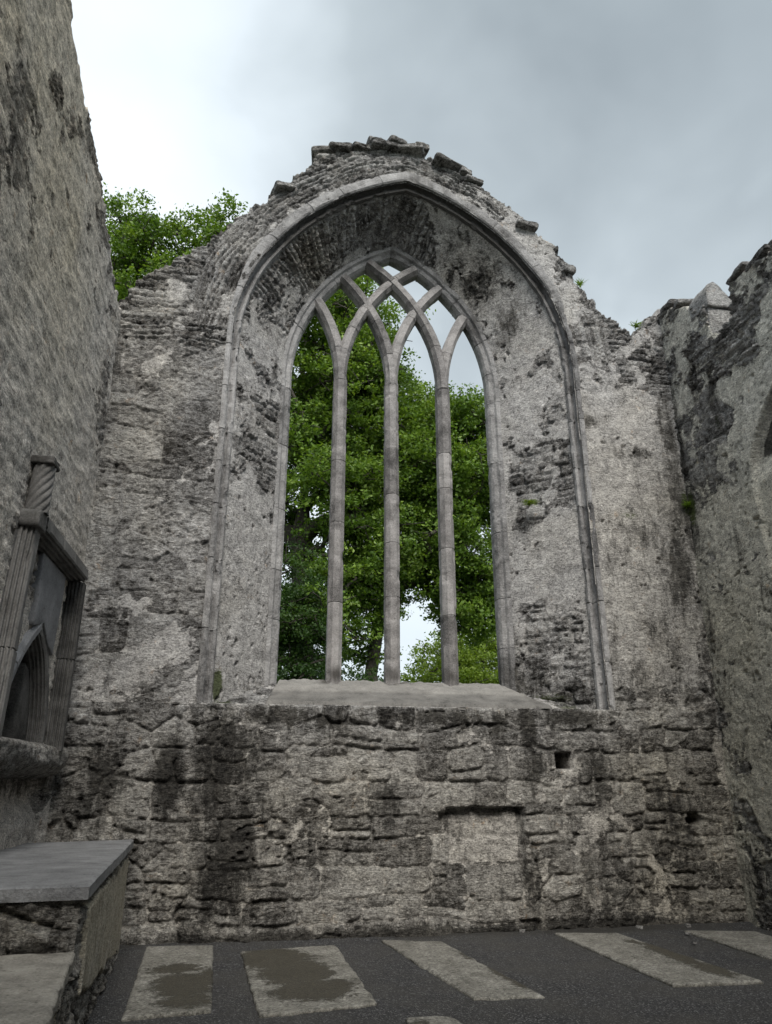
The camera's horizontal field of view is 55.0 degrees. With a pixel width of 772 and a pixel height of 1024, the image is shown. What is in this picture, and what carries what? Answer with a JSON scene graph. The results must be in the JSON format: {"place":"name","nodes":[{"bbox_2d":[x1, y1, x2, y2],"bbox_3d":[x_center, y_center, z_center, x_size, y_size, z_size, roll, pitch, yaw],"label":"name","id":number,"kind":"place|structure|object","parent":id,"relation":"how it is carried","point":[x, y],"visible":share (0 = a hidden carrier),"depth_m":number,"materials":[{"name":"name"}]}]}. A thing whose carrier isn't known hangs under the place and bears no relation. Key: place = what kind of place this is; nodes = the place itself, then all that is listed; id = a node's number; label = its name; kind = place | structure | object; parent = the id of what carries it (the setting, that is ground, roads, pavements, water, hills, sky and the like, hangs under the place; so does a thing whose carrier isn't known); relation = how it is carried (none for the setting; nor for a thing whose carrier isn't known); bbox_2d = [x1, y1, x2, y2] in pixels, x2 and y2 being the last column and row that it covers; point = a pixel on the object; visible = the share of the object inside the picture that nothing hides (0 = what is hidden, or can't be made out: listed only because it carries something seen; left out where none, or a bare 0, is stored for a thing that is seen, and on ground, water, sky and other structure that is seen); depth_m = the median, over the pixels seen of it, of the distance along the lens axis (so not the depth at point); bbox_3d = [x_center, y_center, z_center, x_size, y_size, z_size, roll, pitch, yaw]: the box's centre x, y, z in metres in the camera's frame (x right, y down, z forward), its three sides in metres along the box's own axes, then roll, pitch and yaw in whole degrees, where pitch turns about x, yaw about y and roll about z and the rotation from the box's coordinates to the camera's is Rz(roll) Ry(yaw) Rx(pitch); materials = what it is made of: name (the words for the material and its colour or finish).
{"place":"outdoors","nodes":[
{"label":"outdoors","id":0,"kind":"place"},
{"bbox_2d":[71,0,771,682],"label":"sky","id":1,"kind":"structure","parent":0,"point":[636,135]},
{"bbox_2d":[86,921,771,1023],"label":"gravel floor","id":2,"kind":"structure","parent":0,"point":[571,983],"depth_m":5.97,"materials":[{"name":"grey gravel"}]},
{"bbox_2d":[0,952,74,1023],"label":"tomb","id":3,"kind":"object","parent":2,"relation":"on","point":[33,990],"visible":1,"depth_m":3.48,"materials":[{"name":"grey stone"}]},
{"bbox_2d":[0,839,133,1023],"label":"table tomb","id":4,"kind":"object","parent":2,"relation":"on","point":[61,897],"visible":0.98,"depth_m":4.58,"materials":[{"name":"grey stone"}]},
{"bbox_2d":[121,945,212,1021],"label":"grave slab","id":5,"kind":"structure","parent":2,"relation":"on","point":[173,981],"depth_m":5.94,"materials":[{"name":"grey stone"}]},
{"bbox_2d":[240,945,376,1017],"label":"grave slab","id":6,"kind":"structure","parent":2,"relation":"on","point":[282,982],"depth_m":6.00,"materials":[{"name":"grey stone"}]},
{"bbox_2d":[406,1016,461,1023],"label":"grave slab","id":7,"kind":"structure","parent":2,"relation":"on","point":[432,1020],"depth_m":5.04,"materials":[{"name":"grey stone"}]},
{"bbox_2d":[381,940,544,1000],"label":"grave slab","id":8,"kind":"structure","parent":2,"relation":"on","point":[466,975],"depth_m":6.34,"materials":[{"name":"grey stone"}]},
{"bbox_2d":[554,933,763,987],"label":"grave slab","id":9,"kind":"structure","parent":2,"relation":"on","point":[668,967],"depth_m":6.66,"materials":[{"name":"grey stone"}]},
{"bbox_2d":[684,930,771,960],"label":"grave slab","id":10,"kind":"structure","parent":2,"relation":"on","point":[755,943],"depth_m":7.61,"materials":[{"name":"grey stone"}]},
{"label":"ground","id":11,"kind":"structure","parent":0,"visible":0},
{"bbox_2d":[0,0,121,849],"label":"side wall","id":12,"kind":"structure","parent":11,"relation":"on","point":[60,312],"depth_m":6.67,"materials":[{"name":"grey stone"}]},
{"bbox_2d":[0,455,88,778],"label":"wall tomb","id":13,"kind":"object","parent":12,"relation":"attached to","point":[30,722],"depth_m":6.86,"materials":[{"name":"stone"}]},
{"bbox_2d":[101,182,435,678],"bbox_3d":[-5.370,-0.957,22.021,13.098,20.153,8.129,3,-20,-9],"label":"tree","id":14,"kind":"object","parent":11,"relation":"on","point":[309,441],"visible":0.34,"depth_m":21.38,"materials":[{"name":"green plant"}]},
{"bbox_2d":[277,538,401,682],"bbox_3d":[-2.068,4.390,18.212,6.454,7.428,3.735,8,-21,-20],"label":"tree","id":15,"kind":"object","parent":11,"relation":"on","point":[298,638],"visible":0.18,"depth_m":18.01,"materials":[{"name":"green plant"}]},
{"bbox_2d":[45,135,747,944],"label":"gable wall","id":16,"kind":"structure","parent":11,"relation":"on","point":[567,771],"depth_m":9.21,"materials":[{"name":"stone"}]},
{"bbox_2d":[519,499,538,507],"bbox_3d":[2.001,-0.123,10.350,0.352,0.148,0.276,3,-20,-9],"label":"plant tuft","id":17,"kind":"object","parent":16,"relation":"attached to","point":[528,502],"visible":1,"depth_m":10.37,"materials":[{"name":"green plant"}]},
{"bbox_2d":[574,278,586,287],"bbox_3d":[2.972,-3.511,11.382,0.181,0.164,0.253,14,-24,-34],"label":"plant tuft","id":18,"kind":"object","parent":16,"relation":"attached to","point":[580,283],"visible":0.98,"depth_m":11.38,"materials":[{"name":"green plant"}]},
{"bbox_2d":[629,319,642,329],"bbox_3d":[3.792,-2.854,11.267,0.223,0.149,0.152,-3,-20,7],"label":"plant tuft","id":19,"kind":"object","parent":16,"relation":"on","point":[636,324],"visible":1,"depth_m":11.27,"materials":[{"name":"green plant"}]},
{"bbox_2d":[309,330,495,680],"bbox_3d":[1.373,2.196,22.358,8.970,14.410,6.607,3,-20,-9],"label":"tree","id":20,"kind":"object","parent":11,"relation":"on","point":[475,607],"visible":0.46,"depth_m":21.63,"materials":[{"name":"green plant"}]},
{"bbox_2d":[400,619,498,683],"bbox_3d":[3.575,8.426,31.443,10.569,8.889,7.208,11,-23,-28],"label":"tree","id":21,"kind":"object","parent":11,"relation":"on","point":[471,668],"visible":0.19,"depth_m":30.43,"materials":[{"name":"green plant"}]},
{"bbox_2d":[657,240,771,931],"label":"side wall","id":22,"kind":"structure","parent":11,"relation":"on","point":[717,342],"depth_m":9.20,"materials":[{"name":"grey stone"}]},
{"bbox_2d":[680,501,692,508],"bbox_3d":[4.173,-0.102,10.251,0.225,0.131,0.230,-6,-21,16],"label":"plant tuft","id":23,"kind":"object","parent":22,"relation":"attached to","point":[687,503],"visible":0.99,"depth_m":10.25,"materials":[{"name":"green plant"}]}
]}

